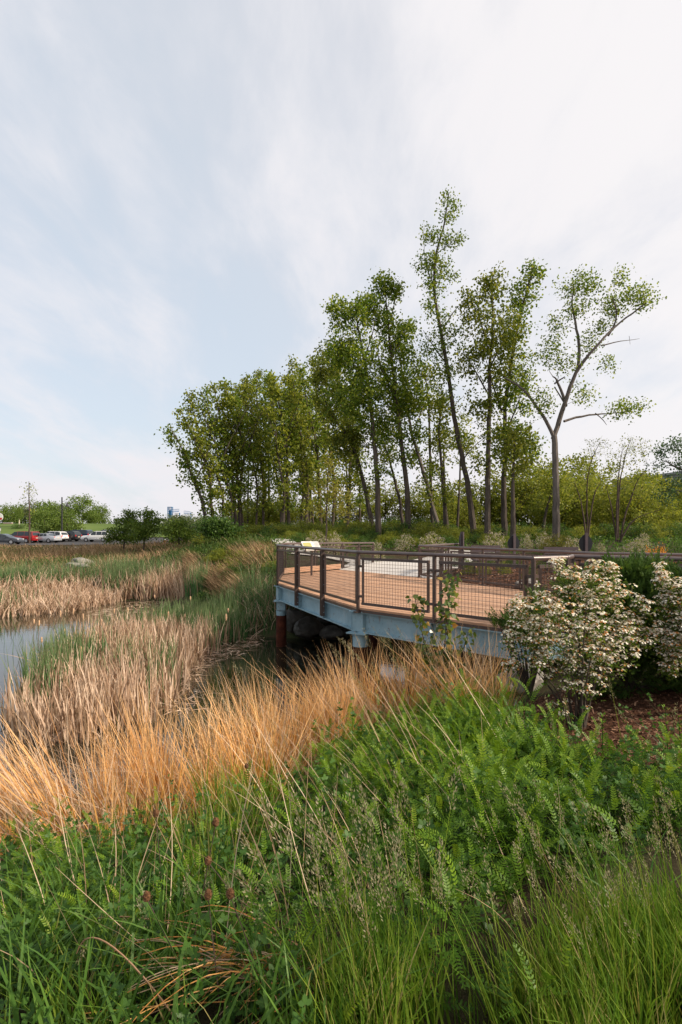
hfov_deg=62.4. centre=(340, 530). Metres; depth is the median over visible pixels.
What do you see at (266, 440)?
grove tree
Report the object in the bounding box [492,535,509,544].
bush
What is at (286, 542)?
path
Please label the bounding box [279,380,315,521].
grove tree
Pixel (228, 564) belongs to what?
bush
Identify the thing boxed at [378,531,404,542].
bush
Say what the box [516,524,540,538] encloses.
bush
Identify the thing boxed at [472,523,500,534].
bush
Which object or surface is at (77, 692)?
dry cattails
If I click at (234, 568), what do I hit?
bush
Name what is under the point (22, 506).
tree
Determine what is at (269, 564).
bush
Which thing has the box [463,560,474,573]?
bed plant
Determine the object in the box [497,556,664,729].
flowering bush
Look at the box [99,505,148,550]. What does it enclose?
bank tree
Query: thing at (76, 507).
tree
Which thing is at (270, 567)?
bush
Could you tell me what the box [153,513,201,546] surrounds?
bush
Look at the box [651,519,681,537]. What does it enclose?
bush
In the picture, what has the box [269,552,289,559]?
bush
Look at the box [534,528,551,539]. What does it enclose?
bush
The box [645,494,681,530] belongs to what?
young tree
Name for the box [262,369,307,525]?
grove tree
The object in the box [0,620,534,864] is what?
golden grass
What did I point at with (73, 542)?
parking lot
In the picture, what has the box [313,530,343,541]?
bush
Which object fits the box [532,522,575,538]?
bush
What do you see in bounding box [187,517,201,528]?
tree
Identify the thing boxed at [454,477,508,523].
young tree
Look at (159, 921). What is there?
arching stem
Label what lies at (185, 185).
sky
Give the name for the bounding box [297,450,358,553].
sapling tree
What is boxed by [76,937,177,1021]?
arching stem
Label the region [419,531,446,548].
flowering shrub
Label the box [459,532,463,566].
drop plaque
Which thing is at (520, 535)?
bush
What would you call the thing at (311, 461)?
grove tree
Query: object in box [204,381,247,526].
grove tree
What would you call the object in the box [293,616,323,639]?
boulder
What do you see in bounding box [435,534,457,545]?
bush
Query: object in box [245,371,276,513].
grove tree
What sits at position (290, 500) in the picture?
grove tree
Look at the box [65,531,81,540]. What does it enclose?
parked car
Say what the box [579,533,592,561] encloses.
drop plaque
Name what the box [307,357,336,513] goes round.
grove tree
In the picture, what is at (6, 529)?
lawn
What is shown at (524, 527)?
bush
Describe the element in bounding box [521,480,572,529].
young tree
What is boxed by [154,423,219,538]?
grove tree
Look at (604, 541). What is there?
woodland undergrowth
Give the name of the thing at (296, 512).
young tree
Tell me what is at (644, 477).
young tree
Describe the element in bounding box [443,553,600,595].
mulch bed
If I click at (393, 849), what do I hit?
grass seed heads
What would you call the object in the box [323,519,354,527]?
bush
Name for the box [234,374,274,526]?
grove tree
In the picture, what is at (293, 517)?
young tree
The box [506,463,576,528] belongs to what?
young tree
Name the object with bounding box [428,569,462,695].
poplar shoot
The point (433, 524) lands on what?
bush
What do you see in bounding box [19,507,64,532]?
lot tree
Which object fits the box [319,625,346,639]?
boulder
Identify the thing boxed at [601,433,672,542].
airy tree
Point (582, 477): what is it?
young tree
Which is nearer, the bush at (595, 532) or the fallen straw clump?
the fallen straw clump
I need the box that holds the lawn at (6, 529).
[0,523,174,536]
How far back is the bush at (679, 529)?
32.99 m
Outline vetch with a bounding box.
[0,668,681,1023]
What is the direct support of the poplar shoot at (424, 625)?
on the ground at (482, 1019)
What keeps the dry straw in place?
on the ground at (482, 1019)
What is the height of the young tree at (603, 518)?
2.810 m
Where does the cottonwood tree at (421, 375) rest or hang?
on the ground at (482, 1019)
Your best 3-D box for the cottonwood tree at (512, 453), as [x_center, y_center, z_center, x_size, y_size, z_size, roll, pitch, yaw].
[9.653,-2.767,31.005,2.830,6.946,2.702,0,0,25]
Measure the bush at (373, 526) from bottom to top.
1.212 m
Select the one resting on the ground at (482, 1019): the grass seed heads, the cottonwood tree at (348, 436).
the cottonwood tree at (348, 436)
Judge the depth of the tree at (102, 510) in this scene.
145.39 m
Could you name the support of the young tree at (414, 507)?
on the ground at (482, 1019)
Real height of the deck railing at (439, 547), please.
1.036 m
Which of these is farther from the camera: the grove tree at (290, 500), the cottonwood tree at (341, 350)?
the grove tree at (290, 500)
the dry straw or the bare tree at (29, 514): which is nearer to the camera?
the dry straw
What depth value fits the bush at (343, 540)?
29.72 m
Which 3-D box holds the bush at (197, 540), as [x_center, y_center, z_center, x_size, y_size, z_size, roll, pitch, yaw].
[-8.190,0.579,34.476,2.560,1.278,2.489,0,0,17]
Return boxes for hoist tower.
[167,507,172,516]
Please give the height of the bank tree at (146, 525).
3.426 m
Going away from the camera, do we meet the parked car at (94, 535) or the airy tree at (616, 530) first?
the airy tree at (616, 530)
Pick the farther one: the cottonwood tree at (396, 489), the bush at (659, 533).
the cottonwood tree at (396, 489)
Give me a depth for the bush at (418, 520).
46.43 m
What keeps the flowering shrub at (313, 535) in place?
on the ground at (482, 1019)
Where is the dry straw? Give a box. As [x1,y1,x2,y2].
[0,613,583,1011]
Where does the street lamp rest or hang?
on the ground at (482, 1019)
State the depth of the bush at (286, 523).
36.98 m
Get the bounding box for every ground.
[0,537,681,1023]
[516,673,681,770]
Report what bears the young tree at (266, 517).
on the ground at (482, 1019)
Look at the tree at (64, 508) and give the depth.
143.10 m
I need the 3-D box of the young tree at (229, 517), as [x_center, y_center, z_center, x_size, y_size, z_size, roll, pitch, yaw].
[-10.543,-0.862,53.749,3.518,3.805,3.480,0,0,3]
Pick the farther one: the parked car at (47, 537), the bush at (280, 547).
the parked car at (47, 537)
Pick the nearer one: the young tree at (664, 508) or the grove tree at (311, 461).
the young tree at (664, 508)
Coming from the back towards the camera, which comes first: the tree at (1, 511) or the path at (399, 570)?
the tree at (1, 511)
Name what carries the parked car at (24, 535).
on the parking lot
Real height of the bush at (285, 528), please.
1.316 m
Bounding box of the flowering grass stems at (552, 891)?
[122,636,681,1023]
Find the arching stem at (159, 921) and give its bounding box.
[73,916,233,943]
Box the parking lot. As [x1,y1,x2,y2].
[0,538,168,544]
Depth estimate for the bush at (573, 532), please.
32.19 m
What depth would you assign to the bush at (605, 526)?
33.23 m
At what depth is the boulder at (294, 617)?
17.09 m
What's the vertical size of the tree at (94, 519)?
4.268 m
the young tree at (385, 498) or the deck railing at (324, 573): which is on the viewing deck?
the deck railing at (324, 573)
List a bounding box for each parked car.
[0,534,24,543]
[7,531,39,542]
[31,533,61,542]
[46,531,68,541]
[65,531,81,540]
[71,530,92,539]
[80,531,110,541]
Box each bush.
[10,524,24,528]
[188,588,218,605]
[189,531,221,546]
[203,546,234,562]
[204,550,230,562]
[213,558,240,572]
[218,562,253,581]
[223,539,251,553]
[226,551,249,562]
[242,526,267,537]
[253,524,285,537]
[254,519,276,532]
[258,561,290,575]
[260,560,275,570]
[262,529,282,538]
[266,544,293,555]
[267,522,298,537]
[269,522,300,531]
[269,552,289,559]
[277,530,298,538]
[283,518,314,532]
[289,531,312,541]
[295,524,324,537]
[301,528,323,540]
[307,520,344,535]
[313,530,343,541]
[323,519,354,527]
[329,523,352,535]
[329,536,351,547]
[335,533,354,541]
[343,527,375,539]
[345,526,372,538]
[349,518,382,531]
[354,535,376,546]
[356,529,382,540]
[365,524,391,537]
[371,525,396,534]
[375,533,394,544]
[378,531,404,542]
[381,516,411,528]
[383,517,421,529]
[386,522,413,536]
[386,537,409,546]
[392,522,421,536]
[403,521,441,538]
[403,533,420,543]
[403,537,422,545]
[404,516,428,528]
[410,526,436,539]
[414,534,436,546]
[418,521,450,534]
[423,520,459,532]
[427,533,442,541]
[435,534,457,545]
[437,527,465,541]
[440,524,462,534]
[445,531,469,540]
[454,528,473,538]
[466,534,481,541]
[468,530,483,537]
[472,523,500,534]
[476,532,497,539]
[477,535,494,542]
[491,527,509,538]
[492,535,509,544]
[497,523,524,536]
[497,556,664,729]
[509,517,541,529]
[509,521,537,536]
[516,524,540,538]
[517,534,531,541]
[530,532,549,539]
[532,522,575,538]
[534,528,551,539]
[536,532,574,554]
[562,525,593,539]
[578,524,606,536]
[590,522,623,538]
[607,520,659,540]
[608,526,633,539]
[636,524,671,540]
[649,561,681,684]
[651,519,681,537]
[660,520,681,537]
[666,532,681,564]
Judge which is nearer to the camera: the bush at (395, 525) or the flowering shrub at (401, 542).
the flowering shrub at (401, 542)
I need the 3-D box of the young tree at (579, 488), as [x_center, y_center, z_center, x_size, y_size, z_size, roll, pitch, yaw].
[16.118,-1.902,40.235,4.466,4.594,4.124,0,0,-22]
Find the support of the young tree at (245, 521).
on the ground at (482, 1019)
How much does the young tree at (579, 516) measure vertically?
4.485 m
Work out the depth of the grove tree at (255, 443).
44.73 m
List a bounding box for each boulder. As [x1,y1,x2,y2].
[71,557,93,563]
[286,609,304,632]
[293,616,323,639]
[317,616,332,624]
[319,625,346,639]
[338,625,351,634]
[494,673,512,690]
[509,664,543,694]
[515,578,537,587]
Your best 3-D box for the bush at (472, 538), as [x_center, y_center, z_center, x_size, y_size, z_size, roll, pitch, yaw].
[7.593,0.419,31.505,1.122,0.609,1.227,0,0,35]
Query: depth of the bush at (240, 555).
25.03 m
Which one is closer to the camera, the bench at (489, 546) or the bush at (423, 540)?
the bench at (489, 546)
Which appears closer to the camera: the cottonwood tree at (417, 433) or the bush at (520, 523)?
the cottonwood tree at (417, 433)
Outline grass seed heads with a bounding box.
[118,628,680,951]
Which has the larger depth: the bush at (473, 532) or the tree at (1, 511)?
the tree at (1, 511)
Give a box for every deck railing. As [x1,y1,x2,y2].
[275,542,373,585]
[276,544,681,633]
[417,543,681,591]
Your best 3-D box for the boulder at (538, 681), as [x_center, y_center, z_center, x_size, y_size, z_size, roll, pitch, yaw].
[2.665,2.143,8.116,0.464,0.496,0.496,0,0,32]
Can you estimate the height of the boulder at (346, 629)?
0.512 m
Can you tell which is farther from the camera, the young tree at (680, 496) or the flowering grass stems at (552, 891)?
the young tree at (680, 496)
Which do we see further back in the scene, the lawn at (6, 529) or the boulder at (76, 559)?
the lawn at (6, 529)
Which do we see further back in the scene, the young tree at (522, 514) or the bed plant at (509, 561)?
the young tree at (522, 514)
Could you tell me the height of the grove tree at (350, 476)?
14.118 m
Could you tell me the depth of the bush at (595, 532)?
33.15 m
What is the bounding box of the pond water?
[0,600,436,815]
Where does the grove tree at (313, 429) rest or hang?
on the ground at (482, 1019)
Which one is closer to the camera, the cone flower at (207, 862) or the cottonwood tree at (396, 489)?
the cone flower at (207, 862)
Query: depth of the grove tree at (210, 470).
40.45 m
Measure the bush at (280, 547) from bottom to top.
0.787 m
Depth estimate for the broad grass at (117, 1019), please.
2.33 m
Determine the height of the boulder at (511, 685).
0.319 m
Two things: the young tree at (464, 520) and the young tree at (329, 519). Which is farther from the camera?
the young tree at (329, 519)
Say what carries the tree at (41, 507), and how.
on the lawn at (6, 529)
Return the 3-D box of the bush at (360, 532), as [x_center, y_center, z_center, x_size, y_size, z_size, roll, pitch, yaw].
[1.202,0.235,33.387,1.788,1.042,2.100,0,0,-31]
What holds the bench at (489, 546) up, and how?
on the mulch bed
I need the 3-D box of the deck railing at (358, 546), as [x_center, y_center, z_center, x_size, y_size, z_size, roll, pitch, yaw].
[-0.761,1.031,20.457,1.357,1.274,9.071,0,0,21]
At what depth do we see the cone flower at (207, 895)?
2.13 m
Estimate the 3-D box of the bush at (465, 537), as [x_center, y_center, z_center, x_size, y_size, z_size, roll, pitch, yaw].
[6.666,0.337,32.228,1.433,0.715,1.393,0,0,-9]
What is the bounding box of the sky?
[0,0,681,527]
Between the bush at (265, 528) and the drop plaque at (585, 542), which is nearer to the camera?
the drop plaque at (585, 542)
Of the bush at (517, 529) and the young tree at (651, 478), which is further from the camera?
the young tree at (651, 478)
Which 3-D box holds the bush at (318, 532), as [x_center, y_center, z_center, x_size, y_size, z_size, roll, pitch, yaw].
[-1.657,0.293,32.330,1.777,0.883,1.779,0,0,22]
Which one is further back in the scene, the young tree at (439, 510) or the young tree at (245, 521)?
the young tree at (245, 521)
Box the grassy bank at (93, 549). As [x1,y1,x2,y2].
[0,534,300,623]
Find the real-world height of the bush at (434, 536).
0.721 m
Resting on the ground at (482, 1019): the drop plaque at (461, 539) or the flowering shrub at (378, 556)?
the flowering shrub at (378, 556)
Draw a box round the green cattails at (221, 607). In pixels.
[0,545,292,725]
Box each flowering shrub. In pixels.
[303,530,327,551]
[325,531,344,554]
[369,540,384,560]
[392,533,417,551]
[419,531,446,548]
[480,531,505,547]
[518,533,532,548]
[534,531,551,546]
[561,535,580,554]
[595,543,605,551]
[618,536,652,552]
[636,532,650,543]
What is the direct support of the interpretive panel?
on the viewing deck
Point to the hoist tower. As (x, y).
(170, 511)
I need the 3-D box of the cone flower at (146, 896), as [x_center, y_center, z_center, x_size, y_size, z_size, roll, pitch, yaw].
[-0.664,1.634,2.210,0.224,0.471,0.037,0,0,-14]
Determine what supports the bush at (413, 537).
on the ground at (482, 1019)
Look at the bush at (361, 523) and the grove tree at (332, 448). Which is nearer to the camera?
the bush at (361, 523)
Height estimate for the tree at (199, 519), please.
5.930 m
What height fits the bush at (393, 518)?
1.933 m
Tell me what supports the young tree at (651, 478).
on the ground at (482, 1019)
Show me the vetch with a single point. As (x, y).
(493, 791)
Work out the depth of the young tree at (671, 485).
44.00 m
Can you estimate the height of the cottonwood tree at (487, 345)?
15.694 m
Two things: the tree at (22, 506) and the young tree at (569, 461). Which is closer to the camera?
the young tree at (569, 461)
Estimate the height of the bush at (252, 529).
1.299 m
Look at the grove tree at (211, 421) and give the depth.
41.54 m
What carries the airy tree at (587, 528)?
on the ground at (482, 1019)
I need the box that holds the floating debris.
[85,600,263,715]
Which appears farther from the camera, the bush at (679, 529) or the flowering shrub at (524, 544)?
the bush at (679, 529)
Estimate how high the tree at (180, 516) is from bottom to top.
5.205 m
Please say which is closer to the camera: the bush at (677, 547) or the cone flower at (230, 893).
the cone flower at (230, 893)
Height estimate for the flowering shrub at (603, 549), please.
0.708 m
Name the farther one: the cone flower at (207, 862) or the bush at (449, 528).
the bush at (449, 528)
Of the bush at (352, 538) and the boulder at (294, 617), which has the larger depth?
the bush at (352, 538)
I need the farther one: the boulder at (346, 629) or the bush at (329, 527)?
the bush at (329, 527)
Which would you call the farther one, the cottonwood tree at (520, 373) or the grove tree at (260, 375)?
the grove tree at (260, 375)
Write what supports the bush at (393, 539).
on the ground at (482, 1019)
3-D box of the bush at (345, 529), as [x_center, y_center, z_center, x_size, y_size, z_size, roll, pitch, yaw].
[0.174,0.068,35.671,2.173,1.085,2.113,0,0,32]
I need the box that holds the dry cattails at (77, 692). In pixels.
[0,554,301,750]
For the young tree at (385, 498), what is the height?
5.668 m
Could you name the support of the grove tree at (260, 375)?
on the ground at (482, 1019)
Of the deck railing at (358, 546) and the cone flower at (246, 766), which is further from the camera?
the deck railing at (358, 546)
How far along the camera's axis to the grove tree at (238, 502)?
42.79 m
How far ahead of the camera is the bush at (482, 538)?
30.41 m
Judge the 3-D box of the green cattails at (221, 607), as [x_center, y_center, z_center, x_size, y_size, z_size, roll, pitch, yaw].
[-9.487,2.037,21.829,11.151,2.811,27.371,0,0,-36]
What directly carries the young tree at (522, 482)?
on the ground at (482, 1019)
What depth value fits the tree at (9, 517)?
146.21 m
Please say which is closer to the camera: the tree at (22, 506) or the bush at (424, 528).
the bush at (424, 528)
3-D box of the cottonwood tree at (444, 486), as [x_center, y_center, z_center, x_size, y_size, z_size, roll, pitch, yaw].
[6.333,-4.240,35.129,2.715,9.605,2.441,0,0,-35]
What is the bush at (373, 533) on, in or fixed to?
on the ground at (482, 1019)
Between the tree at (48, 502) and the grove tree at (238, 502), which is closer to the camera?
the grove tree at (238, 502)
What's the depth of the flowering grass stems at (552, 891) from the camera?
2.08 m
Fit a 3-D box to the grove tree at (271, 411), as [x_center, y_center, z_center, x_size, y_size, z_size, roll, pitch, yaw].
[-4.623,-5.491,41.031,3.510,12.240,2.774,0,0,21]
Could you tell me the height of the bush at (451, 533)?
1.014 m
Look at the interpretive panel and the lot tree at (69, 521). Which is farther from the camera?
the lot tree at (69, 521)
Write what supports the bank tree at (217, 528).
on the ground at (482, 1019)
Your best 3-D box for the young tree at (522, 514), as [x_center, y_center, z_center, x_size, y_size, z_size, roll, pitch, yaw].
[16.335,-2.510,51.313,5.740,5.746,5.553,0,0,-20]
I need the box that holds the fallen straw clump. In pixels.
[86,893,356,1023]
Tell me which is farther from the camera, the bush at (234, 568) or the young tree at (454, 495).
the young tree at (454, 495)
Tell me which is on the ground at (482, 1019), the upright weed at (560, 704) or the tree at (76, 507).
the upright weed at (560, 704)
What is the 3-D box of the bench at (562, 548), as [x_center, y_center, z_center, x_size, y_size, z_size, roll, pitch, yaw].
[7.099,0.918,17.980,1.092,0.801,0.590,0,0,2]
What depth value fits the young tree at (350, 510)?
52.02 m
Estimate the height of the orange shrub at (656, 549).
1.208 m
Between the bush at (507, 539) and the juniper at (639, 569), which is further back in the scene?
the bush at (507, 539)
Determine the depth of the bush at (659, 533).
31.79 m
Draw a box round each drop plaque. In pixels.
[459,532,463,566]
[508,534,519,568]
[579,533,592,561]
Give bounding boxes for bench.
[470,545,503,569]
[543,547,580,572]
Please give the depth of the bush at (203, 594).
22.21 m
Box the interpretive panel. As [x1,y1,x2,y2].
[301,541,319,575]
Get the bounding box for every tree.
[0,503,11,523]
[2,502,23,523]
[8,502,28,523]
[14,505,23,524]
[16,499,41,522]
[19,482,37,542]
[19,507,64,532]
[28,501,51,522]
[41,499,57,516]
[49,501,63,517]
[50,509,85,530]
[56,502,75,520]
[66,493,100,521]
[81,511,100,522]
[93,503,113,523]
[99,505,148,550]
[119,506,166,552]
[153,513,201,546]
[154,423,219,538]
[162,514,193,533]
[172,402,226,519]
[175,387,238,517]
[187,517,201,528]
[190,510,247,541]
[191,387,245,524]
[191,514,219,531]
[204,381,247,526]
[213,380,250,531]
[214,508,246,524]
[220,377,262,530]
[232,379,263,528]
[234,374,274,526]
[235,382,271,525]
[237,509,261,525]
[243,501,279,526]
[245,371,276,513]
[248,367,278,524]
[253,372,301,524]
[255,370,286,523]
[259,377,298,522]
[261,500,298,525]
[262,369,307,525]
[271,492,304,523]
[277,354,319,525]
[279,370,317,521]
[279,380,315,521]
[282,371,323,524]
[293,360,335,526]
[294,367,328,523]
[296,505,324,524]
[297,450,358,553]
[300,354,345,526]
[306,339,374,527]
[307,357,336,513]
[315,506,337,525]
[318,290,402,537]
[318,351,343,524]
[324,359,361,508]
[325,346,364,524]
[328,495,370,523]
[338,363,374,521]
[350,497,383,524]
[359,266,424,530]
[362,476,412,523]
[363,405,403,529]
[379,316,439,527]
[389,480,435,520]
[405,356,455,526]
[409,184,482,534]
[415,493,450,521]
[419,388,464,532]
[421,489,466,525]
[427,478,483,527]
[441,412,484,528]
[447,496,483,528]
[450,261,530,535]
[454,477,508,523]
[472,459,550,525]
[482,257,550,539]
[483,502,510,529]
[490,415,543,536]
[496,474,539,525]
[504,262,666,541]
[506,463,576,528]
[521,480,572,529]
[528,488,577,529]
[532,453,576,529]
[534,453,607,491]
[534,473,594,532]
[560,438,615,535]
[560,470,615,529]
[562,467,610,491]
[563,460,629,530]
[588,503,622,531]
[595,478,657,527]
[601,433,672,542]
[603,492,635,529]
[615,470,673,524]
[617,469,670,493]
[620,480,678,527]
[642,433,681,506]
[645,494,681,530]
[651,476,681,524]
[663,474,681,518]
[673,497,681,524]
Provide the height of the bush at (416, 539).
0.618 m
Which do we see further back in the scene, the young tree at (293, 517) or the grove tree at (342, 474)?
the young tree at (293, 517)
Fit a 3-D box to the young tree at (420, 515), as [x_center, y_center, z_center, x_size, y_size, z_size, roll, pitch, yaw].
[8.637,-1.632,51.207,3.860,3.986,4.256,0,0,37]
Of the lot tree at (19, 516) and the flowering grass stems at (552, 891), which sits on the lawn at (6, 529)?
the lot tree at (19, 516)
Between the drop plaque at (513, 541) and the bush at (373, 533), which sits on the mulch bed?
the drop plaque at (513, 541)
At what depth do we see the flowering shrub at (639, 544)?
23.92 m
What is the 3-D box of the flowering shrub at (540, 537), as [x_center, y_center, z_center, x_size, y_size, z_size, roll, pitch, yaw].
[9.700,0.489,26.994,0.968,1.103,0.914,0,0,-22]
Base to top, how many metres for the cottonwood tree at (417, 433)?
14.283 m
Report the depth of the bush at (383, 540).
31.03 m
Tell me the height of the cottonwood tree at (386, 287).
17.060 m
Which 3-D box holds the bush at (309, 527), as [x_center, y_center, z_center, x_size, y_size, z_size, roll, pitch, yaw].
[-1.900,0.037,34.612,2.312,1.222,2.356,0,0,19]
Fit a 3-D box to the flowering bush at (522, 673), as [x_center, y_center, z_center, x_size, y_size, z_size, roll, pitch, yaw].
[2.510,1.461,7.614,1.149,1.615,0.757,0,0,0]
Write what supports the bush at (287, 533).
on the ground at (482, 1019)
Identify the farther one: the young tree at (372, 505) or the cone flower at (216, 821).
the young tree at (372, 505)
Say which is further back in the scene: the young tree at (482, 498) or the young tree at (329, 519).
the young tree at (329, 519)
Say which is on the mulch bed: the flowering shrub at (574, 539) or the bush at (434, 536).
the flowering shrub at (574, 539)
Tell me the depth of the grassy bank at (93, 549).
33.58 m
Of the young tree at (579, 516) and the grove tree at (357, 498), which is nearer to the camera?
the young tree at (579, 516)
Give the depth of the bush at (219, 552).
26.66 m
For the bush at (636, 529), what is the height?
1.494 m
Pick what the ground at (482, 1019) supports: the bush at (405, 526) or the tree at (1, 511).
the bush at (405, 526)
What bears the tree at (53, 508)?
on the lawn at (6, 529)
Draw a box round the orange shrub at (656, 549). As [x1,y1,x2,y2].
[645,543,671,552]
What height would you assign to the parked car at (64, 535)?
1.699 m
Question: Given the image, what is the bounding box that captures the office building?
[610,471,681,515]
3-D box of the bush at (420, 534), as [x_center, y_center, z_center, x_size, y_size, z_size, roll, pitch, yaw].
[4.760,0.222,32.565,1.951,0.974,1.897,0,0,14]
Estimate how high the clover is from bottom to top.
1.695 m
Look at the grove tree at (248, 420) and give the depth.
43.48 m
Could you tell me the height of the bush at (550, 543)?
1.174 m
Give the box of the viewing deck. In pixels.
[273,564,604,697]
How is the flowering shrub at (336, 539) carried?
on the ground at (482, 1019)
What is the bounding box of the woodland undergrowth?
[169,532,681,564]
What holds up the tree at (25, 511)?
on the lawn at (6, 529)
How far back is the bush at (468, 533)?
33.21 m
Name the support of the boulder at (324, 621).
on the ground at (482, 1019)
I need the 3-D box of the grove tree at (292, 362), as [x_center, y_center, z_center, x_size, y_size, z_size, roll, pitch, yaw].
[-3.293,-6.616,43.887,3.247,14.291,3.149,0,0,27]
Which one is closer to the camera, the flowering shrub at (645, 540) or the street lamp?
the flowering shrub at (645, 540)
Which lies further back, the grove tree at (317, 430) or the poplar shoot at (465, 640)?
the grove tree at (317, 430)
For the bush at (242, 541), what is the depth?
27.77 m
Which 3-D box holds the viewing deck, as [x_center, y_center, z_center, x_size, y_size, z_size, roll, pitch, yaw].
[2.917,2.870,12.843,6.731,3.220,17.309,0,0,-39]
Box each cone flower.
[142,891,193,989]
[152,809,165,925]
[192,817,219,947]
[203,889,221,1019]
[205,856,248,912]
[226,887,255,962]
[244,763,255,810]
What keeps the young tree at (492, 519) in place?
on the ground at (482, 1019)
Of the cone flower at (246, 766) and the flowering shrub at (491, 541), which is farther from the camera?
the flowering shrub at (491, 541)
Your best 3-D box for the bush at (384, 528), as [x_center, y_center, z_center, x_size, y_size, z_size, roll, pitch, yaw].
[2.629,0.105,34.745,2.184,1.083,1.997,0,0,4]
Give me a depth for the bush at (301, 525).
35.84 m
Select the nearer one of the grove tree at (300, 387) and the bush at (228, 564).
the bush at (228, 564)
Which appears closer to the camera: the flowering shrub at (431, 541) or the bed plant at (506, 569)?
the bed plant at (506, 569)
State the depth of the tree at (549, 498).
35.92 m
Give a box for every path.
[272,538,303,550]
[292,550,494,578]
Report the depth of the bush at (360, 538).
30.56 m
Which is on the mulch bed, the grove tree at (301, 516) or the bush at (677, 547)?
the bush at (677, 547)
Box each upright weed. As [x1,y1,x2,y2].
[557,699,565,726]
[599,712,606,749]
[661,704,671,749]
[675,713,681,752]
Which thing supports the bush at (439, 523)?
on the ground at (482, 1019)
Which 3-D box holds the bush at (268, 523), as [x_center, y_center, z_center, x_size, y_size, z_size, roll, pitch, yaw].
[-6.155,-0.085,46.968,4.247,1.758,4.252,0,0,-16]
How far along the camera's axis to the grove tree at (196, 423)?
41.08 m
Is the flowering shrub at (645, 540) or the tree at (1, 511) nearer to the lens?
the flowering shrub at (645, 540)
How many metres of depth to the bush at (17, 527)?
115.51 m
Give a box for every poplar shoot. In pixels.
[405,595,441,697]
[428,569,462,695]
[444,627,476,705]
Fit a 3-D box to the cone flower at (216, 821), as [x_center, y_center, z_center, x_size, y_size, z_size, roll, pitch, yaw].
[-0.613,1.606,2.506,0.157,0.675,0.038,0,0,11]
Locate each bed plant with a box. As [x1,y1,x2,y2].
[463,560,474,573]
[496,561,512,573]
[502,551,521,564]
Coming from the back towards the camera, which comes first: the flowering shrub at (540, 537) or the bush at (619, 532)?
the bush at (619, 532)
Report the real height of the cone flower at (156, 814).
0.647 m
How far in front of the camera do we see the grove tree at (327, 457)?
45.73 m
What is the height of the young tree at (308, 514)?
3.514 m
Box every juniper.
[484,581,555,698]
[540,546,681,700]
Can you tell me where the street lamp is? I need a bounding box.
[61,497,68,530]
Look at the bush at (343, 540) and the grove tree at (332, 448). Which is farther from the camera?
the grove tree at (332, 448)
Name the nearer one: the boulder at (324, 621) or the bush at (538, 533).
the boulder at (324, 621)
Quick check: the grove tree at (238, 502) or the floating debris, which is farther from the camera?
the grove tree at (238, 502)
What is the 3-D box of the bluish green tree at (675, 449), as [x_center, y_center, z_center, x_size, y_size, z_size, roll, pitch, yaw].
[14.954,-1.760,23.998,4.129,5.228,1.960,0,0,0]
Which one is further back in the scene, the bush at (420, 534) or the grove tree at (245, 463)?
the grove tree at (245, 463)
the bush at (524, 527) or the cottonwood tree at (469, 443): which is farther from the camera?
the cottonwood tree at (469, 443)
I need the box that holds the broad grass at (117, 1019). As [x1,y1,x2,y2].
[0,692,681,1023]
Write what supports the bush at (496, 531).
on the ground at (482, 1019)
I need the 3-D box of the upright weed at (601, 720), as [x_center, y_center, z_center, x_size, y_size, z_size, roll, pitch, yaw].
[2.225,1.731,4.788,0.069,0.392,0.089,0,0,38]
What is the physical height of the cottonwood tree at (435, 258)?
21.304 m
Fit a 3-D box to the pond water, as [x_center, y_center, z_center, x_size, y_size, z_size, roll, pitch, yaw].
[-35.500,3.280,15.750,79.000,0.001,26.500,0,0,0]
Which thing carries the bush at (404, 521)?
on the ground at (482, 1019)
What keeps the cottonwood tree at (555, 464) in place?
on the ground at (482, 1019)
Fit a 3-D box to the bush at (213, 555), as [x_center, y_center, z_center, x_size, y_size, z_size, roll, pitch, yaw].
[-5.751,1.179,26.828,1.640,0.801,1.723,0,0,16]
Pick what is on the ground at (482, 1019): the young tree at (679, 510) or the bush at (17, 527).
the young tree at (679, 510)
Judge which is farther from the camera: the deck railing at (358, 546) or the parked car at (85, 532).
the parked car at (85, 532)
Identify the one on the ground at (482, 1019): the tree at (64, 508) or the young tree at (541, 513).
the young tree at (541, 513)
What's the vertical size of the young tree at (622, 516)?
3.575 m
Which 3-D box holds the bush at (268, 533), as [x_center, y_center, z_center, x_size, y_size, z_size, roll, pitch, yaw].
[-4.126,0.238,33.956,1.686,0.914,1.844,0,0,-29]
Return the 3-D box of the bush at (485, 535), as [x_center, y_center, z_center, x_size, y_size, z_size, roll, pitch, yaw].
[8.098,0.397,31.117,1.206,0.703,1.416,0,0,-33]
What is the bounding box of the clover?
[0,682,681,1023]
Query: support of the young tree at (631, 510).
on the ground at (482, 1019)
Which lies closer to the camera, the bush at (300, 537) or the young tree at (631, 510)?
the bush at (300, 537)
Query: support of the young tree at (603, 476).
on the ground at (482, 1019)
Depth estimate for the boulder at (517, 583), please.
15.02 m

